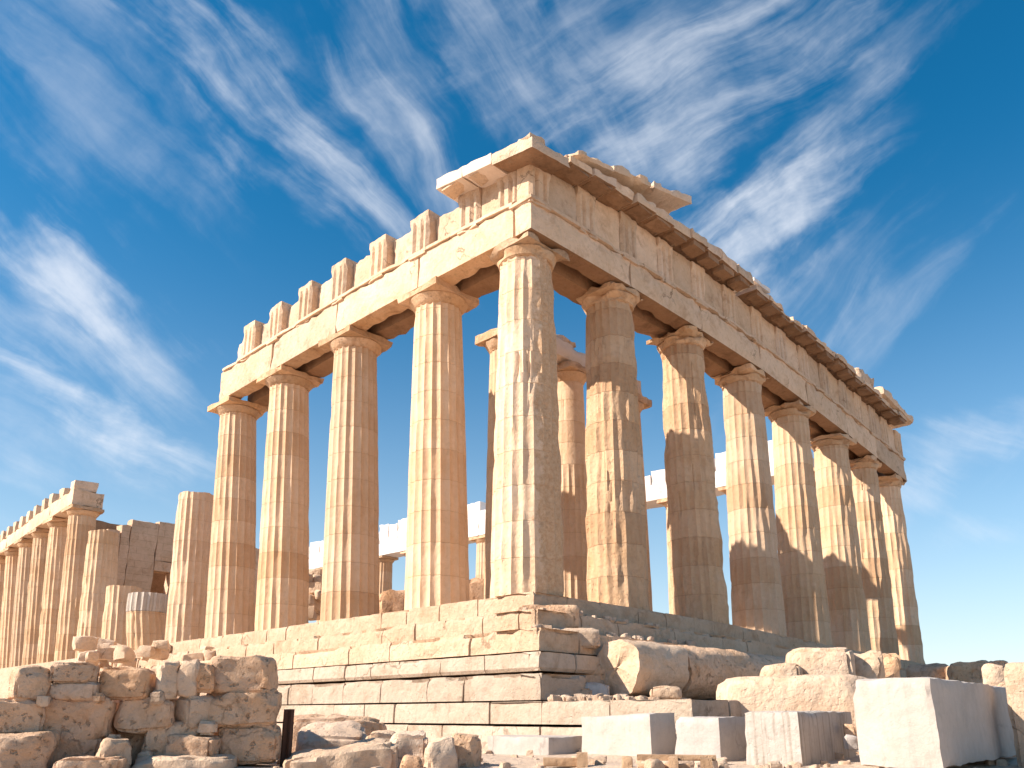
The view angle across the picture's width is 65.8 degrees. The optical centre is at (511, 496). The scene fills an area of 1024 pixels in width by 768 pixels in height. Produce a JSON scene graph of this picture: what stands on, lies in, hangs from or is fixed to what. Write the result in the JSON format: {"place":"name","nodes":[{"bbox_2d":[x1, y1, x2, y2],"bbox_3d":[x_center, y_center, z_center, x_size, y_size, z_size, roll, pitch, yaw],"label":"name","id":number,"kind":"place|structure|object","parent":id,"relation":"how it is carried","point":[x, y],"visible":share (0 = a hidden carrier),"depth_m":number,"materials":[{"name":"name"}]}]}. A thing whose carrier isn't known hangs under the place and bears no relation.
{"place":"outdoors","nodes":[
{"label":"outdoors","id":0,"kind":"place"},
{"bbox_2d":[51,739,100,767],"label":"stone block","id":1,"kind":"structure","parent":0,"point":[64,749],"depth_m":9.44,"materials":[{"name":"brown stone"}]},
{"bbox_2d":[42,699,117,739],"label":"stone block","id":2,"kind":"structure","parent":1,"relation":"on","point":[68,720],"depth_m":9.55,"materials":[{"name":"stone"}]},
{"bbox_2d":[48,681,101,701],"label":"stone block","id":3,"kind":"structure","parent":2,"relation":"on","point":[80,691],"depth_m":9.58,"materials":[{"name":"brown stone"}]},
{"bbox_2d":[49,661,98,683],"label":"stone block","id":4,"kind":"structure","parent":3,"relation":"on","point":[65,672],"depth_m":9.64,"materials":[{"name":"brown stone"}]},
{"bbox_2d":[92,693,104,702],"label":"stone block","id":5,"kind":"structure","parent":2,"relation":"on","point":[98,697],"depth_m":9.63,"materials":[{"name":"brown stone"}]},
{"bbox_2d":[295,720,367,749],"bbox_3d":[-2.763,3.797,12.177,1.163,0.684,0.900,5,-16,-17],"label":"boulder","id":6,"kind":"object","parent":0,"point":[333,734],"visible":0.48,"depth_m":11.97,"materials":[{"name":"stone"}]},
{"bbox_2d":[0,0,1023,664],"label":"sky","id":7,"kind":"structure","parent":0,"point":[174,173],"materials":[{"name":"blue"}]},
{"bbox_2d":[131,740,1019,767],"bbox_3d":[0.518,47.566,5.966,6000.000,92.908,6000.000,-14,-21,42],"label":"ground","id":8,"kind":"structure","parent":0,"point":[525,761],"depth_m":11.12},
{"bbox_2d":[0,732,55,767],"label":"stone block","id":9,"kind":"structure","parent":8,"relation":"on","point":[29,751],"depth_m":8.97,"materials":[{"name":"brown stone"}]},
{"bbox_2d":[0,698,46,735],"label":"stone block","id":10,"kind":"structure","parent":9,"relation":"on","point":[28,717],"depth_m":9.27,"materials":[{"name":"brown stone"}]},
{"bbox_2d":[5,667,51,701],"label":"stone block","id":11,"kind":"structure","parent":10,"relation":"on","point":[26,683],"depth_m":9.37,"materials":[{"name":"brown stone"}]},
{"bbox_2d":[36,695,50,706],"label":"stone block","id":12,"kind":"structure","parent":10,"relation":"on","point":[42,700],"depth_m":9.32,"materials":[{"name":"stone"}]},
{"bbox_2d":[43,730,60,744],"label":"stone block","id":13,"kind":"structure","parent":9,"relation":"on","point":[57,734],"depth_m":9.30,"materials":[{"name":"brown stone"}]},
{"bbox_2d":[52,756,130,767],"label":"stone block","id":14,"kind":"object","parent":8,"relation":"on","point":[94,762],"depth_m":8.91,"materials":[{"name":"brown stone"}]},
{"bbox_2d":[108,735,120,737],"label":"stone block","id":15,"kind":"structure","parent":14,"relation":"on","point":[114,736],"depth_m":9.60,"materials":[{"name":"grey stone"}]},
{"bbox_2d":[95,737,131,765],"bbox_3d":[-4.691,3.032,9.335,0.360,0.380,0.397,-14,-21,42],"label":"stone block","id":16,"kind":"object","parent":8,"relation":"on","point":[113,747],"depth_m":9.23,"materials":[{"name":"stone"}]},
{"bbox_2d":[118,732,143,765],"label":"stone block","id":17,"kind":"structure","parent":8,"relation":"on","point":[136,739],"depth_m":10.06,"materials":[{"name":"brown stone"}]},
{"bbox_2d":[113,696,177,732],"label":"stone block","id":18,"kind":"structure","parent":17,"relation":"on","point":[140,715],"depth_m":9.86,"materials":[{"name":"brown stone"}]},
{"bbox_2d":[101,666,156,700],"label":"stone block","id":19,"kind":"structure","parent":18,"relation":"on","point":[129,683],"depth_m":9.87,"materials":[{"name":"stone"}]},
{"bbox_2d":[150,690,165,703],"bbox_3d":[-4.451,2.520,9.932,0.173,0.176,0.151,1,-16,-3],"label":"stone block","id":20,"kind":"object","parent":18,"relation":"on","point":[157,696],"depth_m":9.88,"materials":[{"name":"stone"}]},
{"bbox_2d":[152,660,180,700],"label":"stone block","id":21,"kind":"structure","parent":18,"relation":"on","point":[166,676],"depth_m":10.06,"materials":[{"name":"stone"}]},
{"bbox_2d":[136,751,151,759],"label":"stone block","id":22,"kind":"structure","parent":8,"relation":"on","point":[145,754],"depth_m":9.67,"materials":[{"name":"stone"}]},
{"bbox_2d":[141,719,205,754],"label":"stone block","id":23,"kind":"structure","parent":8,"relation":"on","point":[154,741],"depth_m":9.86,"materials":[{"name":"brown stone"}]},
{"bbox_2d":[132,754,237,767],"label":"stone block","id":24,"kind":"object","parent":8,"relation":"on","point":[193,761],"depth_m":9.41,"materials":[{"name":"stone"}]},
{"bbox_2d":[163,733,220,756],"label":"stone block","id":25,"kind":"structure","parent":24,"relation":"on","point":[176,744],"depth_m":9.80,"materials":[{"name":"brown stone"}]},
{"bbox_2d":[175,694,210,727],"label":"stone block","id":26,"kind":"structure","parent":25,"relation":"on","point":[192,711],"depth_m":10.10,"materials":[{"name":"stone"}]},
{"bbox_2d":[176,658,201,696],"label":"stone block","id":27,"kind":"structure","parent":26,"relation":"on","point":[187,676],"depth_m":10.16,"materials":[{"name":"stone"}]},
{"bbox_2d":[198,720,217,734],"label":"stone block","id":28,"kind":"structure","parent":25,"relation":"on","point":[207,727],"depth_m":10.01,"materials":[{"name":"stone"}]},
{"bbox_2d":[176,693,270,763],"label":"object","id":29,"kind":"object","parent":8,"relation":"on","point":[215,733],"visible":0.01,"depth_m":10.91,"materials":[{"name":"brown stone"}]},
{"bbox_2d":[217,725,281,764],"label":"stone block","id":30,"kind":"structure","parent":8,"relation":"on","point":[253,744],"depth_m":10.20,"materials":[{"name":"brown stone"}]},
{"bbox_2d":[205,688,281,727],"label":"stone block","id":31,"kind":"structure","parent":30,"relation":"on","point":[237,708],"depth_m":10.30,"materials":[{"name":"brown stone"}]},
{"bbox_2d":[196,662,215,693],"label":"stone block","id":32,"kind":"structure","parent":31,"relation":"on","point":[205,680],"depth_m":10.22,"materials":[{"name":"stone"}]},
{"bbox_2d":[210,655,278,693],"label":"stone block","id":33,"kind":"structure","parent":31,"relation":"on","point":[249,672],"depth_m":10.45,"materials":[{"name":"brown stone"}]},
{"bbox_2d":[279,709,294,766],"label":"iron post","id":34,"kind":"object","parent":8,"relation":"on","point":[287,732],"visible":0.86,"depth_m":10.49,"materials":[{"name":"brown metal"}]},
{"bbox_2d":[283,741,397,767],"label":"boulder","id":35,"kind":"object","parent":8,"relation":"on","point":[375,754],"visible":1,"depth_m":9.91,"materials":[{"name":"stone"}]},
{"bbox_2d":[292,714,388,750],"bbox_3d":[-3.032,4.225,13.664,1.776,0.911,1.334,3,-16,-9],"label":"boulder","id":36,"kind":"object","parent":8,"relation":"on","point":[370,725],"visible":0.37,"depth_m":13.24,"materials":[{"name":"brown stone"}]},
{"bbox_2d":[364,730,396,742],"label":"boulder","id":37,"kind":"object","parent":8,"relation":"on","point":[385,736],"visible":0.28,"depth_m":11.60,"materials":[{"name":"stone"}]},
{"bbox_2d":[391,730,427,767],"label":"boulder","id":38,"kind":"object","parent":8,"relation":"on","point":[415,743],"visible":0.59,"depth_m":10.80,"materials":[{"name":"stone"}]},
{"bbox_2d":[400,754,422,767],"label":"boulder","id":39,"kind":"object","parent":8,"relation":"on","point":[410,761],"visible":1,"depth_m":9.82,"materials":[{"name":"stone"}]},
{"bbox_2d":[423,734,457,767],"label":"boulder","id":40,"kind":"object","parent":8,"relation":"on","point":[441,752],"visible":1,"depth_m":10.63,"materials":[{"name":"stone"}]},
{"bbox_2d":[0,132,926,750],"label":"ruined temple","id":41,"kind":"structure","parent":8,"relation":"on","point":[620,256],"depth_m":25.18,"materials":[{"name":"stone"}]},
{"bbox_2d":[0,480,104,668],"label":"ruined colonnade","id":42,"kind":"object","parent":41,"relation":"on","point":[42,552],"visible":0.91,"depth_m":50.36,"materials":[{"name":"stone"}]},
{"bbox_2d":[75,529,118,657],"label":"column","id":43,"kind":"structure","parent":41,"relation":"on","point":[101,565],"depth_m":43.46,"materials":[{"name":"stone"}]},
{"bbox_2d":[101,585,141,644],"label":"column","id":44,"kind":"structure","parent":41,"relation":"on","point":[114,621],"depth_m":39.80,"materials":[{"name":"stone"}]},
{"bbox_2d":[73,636,215,682],"bbox_3d":[-15.035,7.041,33.120,6.506,2.614,14.589,6,-17,-21],"label":"rubble","id":45,"kind":"object","parent":41,"relation":"on","point":[100,652],"visible":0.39,"depth_m":28.73,"materials":[{"name":"stone"}]},
{"bbox_2d":[126,592,167,649],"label":"column","id":46,"kind":"structure","parent":41,"relation":"on","point":[146,614],"depth_m":36.66,"materials":[{"name":"stone"}]},
{"bbox_2d":[96,519,258,608],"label":"ruined masonry wall","id":47,"kind":"structure","parent":41,"relation":"on","point":[145,553],"depth_m":59.99,"materials":[{"name":"brown stone"}]},
{"bbox_2d":[165,491,213,642],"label":"column","id":48,"kind":"structure","parent":41,"relation":"on","point":[186,608],"depth_m":34.26,"materials":[{"name":"stone"}]},
{"bbox_2d":[308,569,321,619],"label":"rubble","id":49,"kind":"object","parent":41,"relation":"on","point":[315,590],"visible":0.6,"depth_m":37.12,"materials":[{"name":"stone"}]},
{"bbox_2d":[379,577,483,613],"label":"wall","id":50,"kind":"structure","parent":41,"relation":"on","point":[390,600],"depth_m":40.38,"materials":[{"name":"stone"}]},
{"bbox_2d":[475,328,497,598],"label":"column","id":51,"kind":"structure","parent":41,"relation":"on","point":[488,340],"depth_m":29.07,"materials":[{"name":"stone"}]},
{"bbox_2d":[512,604,579,627],"bbox_3d":[0.769,2.892,18.630,1.664,0.664,0.843,-1,-16,3],"label":"boulder","id":52,"kind":"object","parent":41,"relation":"on","point":[571,614],"visible":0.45,"depth_m":18.28,"materials":[{"name":"brown stone"}]},
{"bbox_2d":[309,440,815,621],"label":"restored colonnade","id":53,"kind":"object","parent":41,"relation":"on","point":[392,543],"visible":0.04,"depth_m":61.16,"materials":[{"name":"stone"}]},
{"bbox_2d":[557,360,587,600],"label":"column","id":54,"kind":"structure","parent":41,"relation":"on","point":[571,376],"depth_m":31.39,"materials":[{"name":"stone"}]},
{"bbox_2d":[556,334,585,366],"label":"porch beam","id":55,"kind":"structure","parent":54,"relation":"on","point":[566,351],"depth_m":32.58,"materials":[{"name":"beige stone"}]},
{"bbox_2d":[557,628,599,648],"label":"boulder","id":56,"kind":"object","parent":41,"relation":"on","point":[589,638],"visible":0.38,"depth_m":17.36,"materials":[{"name":"stone"}]},
{"bbox_2d":[557,664,612,695],"bbox_3d":[1.731,4.193,17.766,1.579,0.880,1.214,-2,-16,6],"label":"boulder","id":57,"kind":"object","parent":41,"relation":"on","point":[600,671],"visible":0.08,"depth_m":17.27,"materials":[{"name":"brown stone"}]},
{"bbox_2d":[579,688,591,694],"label":"boulder","id":58,"kind":"object","parent":41,"relation":"on","point":[586,691],"visible":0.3,"depth_m":16.57,"materials":[{"name":"brown stone"}]},
{"bbox_2d":[585,682,609,694],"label":"boulder","id":59,"kind":"object","parent":41,"relation":"on","point":[596,688],"visible":0.56,"depth_m":16.66,"materials":[{"name":"white stone"}]},
{"bbox_2d":[522,607,698,700],"bbox_3d":[2.892,3.704,18.292,3.276,2.191,7.440,-14,-21,42],"label":"rubble","id":60,"kind":"object","parent":41,"relation":"on","point":[588,697],"visible":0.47,"depth_m":16.12,"materials":[{"name":"stone"}]},
{"bbox_2d":[597,639,688,696],"bbox_3d":[2.939,3.868,17.664,1.354,1.265,1.929,-14,-21,42],"label":"column drum","id":61,"kind":"object","parent":41,"relation":"on","point":[637,668],"depth_m":17.10,"materials":[{"name":"stone"}]},
{"bbox_2d":[638,393,652,610],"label":"column","id":62,"kind":"structure","parent":41,"relation":"on","point":[644,402],"depth_m":34.72,"materials":[{"name":"stone"}]},
{"bbox_2d":[637,380,641,394],"bbox_3d":[5.206,-4.857,36.389,1.218,0.867,1.233,-14,-21,42],"label":"beam stub","id":63,"kind":"object","parent":62,"relation":"on","point":[639,387],"visible":0.09,"depth_m":36.20,"materials":[{"name":"stone"}]},
{"bbox_2d":[649,686,681,699],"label":"boulder","id":64,"kind":"object","parent":41,"relation":"on","point":[667,692],"visible":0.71,"depth_m":16.23,"materials":[{"name":"stone"}]},
{"bbox_2d":[676,645,758,698],"bbox_3d":[4.702,4.313,19.304,1.331,1.303,3.047,-14,-21,42],"label":"column drum","id":65,"kind":"object","parent":41,"relation":"on","point":[710,670],"depth_m":18.67,"materials":[{"name":"brown stone"}]},
{"bbox_2d":[746,653,785,671],"bbox_3d":[6.834,4.869,21.367,1.257,1.198,2.953,-14,-21,42],"label":"column drum","id":66,"kind":"object","parent":41,"relation":"on","point":[760,661],"depth_m":20.80,"materials":[{"name":"grey stone"}]},
{"bbox_2d":[759,663,800,675],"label":"boulder","id":67,"kind":"object","parent":41,"relation":"on","point":[782,669],"visible":0.47,"depth_m":15.99,"materials":[{"name":"stone"}]},
{"bbox_2d":[785,647,856,674],"bbox_3d":[6.432,3.540,16.473,1.377,0.788,0.977,-5,-16,18],"label":"boulder","id":68,"kind":"object","parent":41,"relation":"on","point":[836,660],"visible":0.56,"depth_m":16.08,"materials":[{"name":"stone"}]},
{"bbox_2d":[905,663,946,679],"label":"boulder","id":69,"kind":"object","parent":41,"relation":"on","point":[936,670],"visible":0.24,"depth_m":29.56,"materials":[{"name":"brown stone"}]},
{"bbox_2d":[452,732,481,766],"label":"boulder","id":70,"kind":"object","parent":8,"relation":"on","point":[469,748],"visible":0.73,"depth_m":10.97,"materials":[{"name":"brown stone"}]},
{"bbox_2d":[487,735,581,754],"bbox_3d":[0.433,4.548,13.634,1.462,0.830,1.049,-14,-21,42],"label":"marble block","id":71,"kind":"object","parent":8,"relation":"on","point":[536,744],"depth_m":13.27,"materials":[{"name":"white stone"}]},
{"bbox_2d":[106,699,1010,767],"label":"rubble","id":72,"kind":"object","parent":8,"relation":"on","point":[720,762],"depth_m":10.27,"materials":[{"name":"beige stone"}]},
{"bbox_2d":[543,757,576,766],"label":"timber","id":73,"kind":"object","parent":8,"relation":"on","point":[557,762],"visible":0.82,"depth_m":9.86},
{"bbox_2d":[577,752,587,767],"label":"timber","id":74,"kind":"object","parent":8,"relation":"on","point":[582,759],"visible":0.93,"depth_m":9.75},
{"bbox_2d":[622,756,632,767],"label":"timber","id":75,"kind":"object","parent":8,"relation":"on","point":[627,761],"visible":0.98,"depth_m":9.41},
{"bbox_2d":[581,713,675,755],"bbox_3d":[1.892,4.050,12.768,0.703,1.077,1.456,14,-21,-40],"label":"marble block","id":76,"kind":"object","parent":8,"relation":"on","point":[637,733],"depth_m":12.44,"materials":[{"name":"white stone"}]},
{"bbox_2d":[637,763,689,767],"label":"timber","id":77,"kind":"object","parent":8,"relation":"on","point":[640,765],"visible":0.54,"depth_m":9.22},
{"bbox_2d":[668,756,678,767],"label":"timber","id":78,"kind":"object","parent":8,"relation":"on","point":[673,761],"visible":0.98,"depth_m":9.14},
{"bbox_2d":[700,758,712,767],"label":"timber","id":79,"kind":"object","parent":8,"relation":"on","point":[706,763],"visible":1,"depth_m":9.06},
{"bbox_2d":[637,754,715,760],"bbox_3d":[1.974,3.136,9.495,0.929,0.069,0.162,-3,-16,11],"label":"timber","id":80,"kind":"object","parent":79,"relation":"on","point":[659,757],"visible":0.87,"depth_m":9.44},
{"bbox_2d":[675,716,746,760],"bbox_3d":[3.020,3.842,11.913,0.796,1.023,0.881,-14,-21,42],"label":"marble block","id":81,"kind":"object","parent":8,"relation":"on","point":[725,737],"depth_m":11.66,"materials":[{"name":"white stone"}]},
{"bbox_2d":[716,674,870,753],"bbox_3d":[5.240,4.020,14.348,2.932,1.545,1.678,-5,-16,18],"label":"boulder","id":82,"kind":"object","parent":8,"relation":"on","point":[819,692],"visible":0.34,"depth_m":13.78,"materials":[{"name":"stone"}]},
{"bbox_2d":[745,710,855,765],"bbox_3d":[4.229,3.552,11.533,0.801,0.829,2.255,-12,-20,38],"label":"marble block","id":83,"kind":"object","parent":8,"relation":"on","point":[804,738],"depth_m":10.80,"materials":[{"name":"white stone"}]},
{"bbox_2d":[843,724,856,735],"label":"boulder","id":84,"kind":"object","parent":8,"relation":"on","point":[849,729],"visible":0.64,"depth_m":11.46,"materials":[{"name":"brown stone"}]},
{"bbox_2d":[842,735,858,751],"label":"boulder","id":85,"kind":"object","parent":8,"relation":"on","point":[850,743],"visible":0.85,"depth_m":11.06,"materials":[{"name":"white stone"}]},
{"bbox_2d":[854,651,882,678],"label":"boulder","id":86,"kind":"object","parent":8,"relation":"on","point":[869,664],"visible":0.37,"depth_m":16.13,"materials":[{"name":"stone"}]},
{"bbox_2d":[881,652,901,677],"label":"boulder","id":87,"kind":"object","parent":8,"relation":"on","point":[891,667],"visible":0.41,"depth_m":16.84,"materials":[{"name":"brown stone"}]},
{"bbox_2d":[853,677,1015,767],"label":"marble block","id":88,"kind":"object","parent":8,"relation":"on","point":[921,722],"depth_m":9.13,"materials":[{"name":"white stone"}]},
{"bbox_2d":[945,661,988,682],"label":"boulder","id":89,"kind":"object","parent":8,"relation":"on","point":[970,673],"visible":0.26,"depth_m":28.24,"materials":[{"name":"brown stone"}]},
{"bbox_2d":[989,660,1007,667],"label":"boulder","id":90,"kind":"object","parent":8,"relation":"on","point":[1000,663],"visible":0.17,"depth_m":25.21,"materials":[{"name":"grey stone"}]},
{"bbox_2d":[1004,663,1023,767],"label":"boulder","id":91,"kind":"object","parent":8,"relation":"on","point":[1014,679],"visible":1,"depth_m":10.72,"materials":[{"name":"stone"}]},
{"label":"boulder","id":92,"kind":"object","parent":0,"visible":0},
{"bbox_2d":[982,664,1004,685],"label":"boulder","id":93,"kind":"object","parent":92,"relation":"on","point":[992,675],"visible":0.52,"depth_m":12.59,"materials":[{"name":"stone"}]}
]}

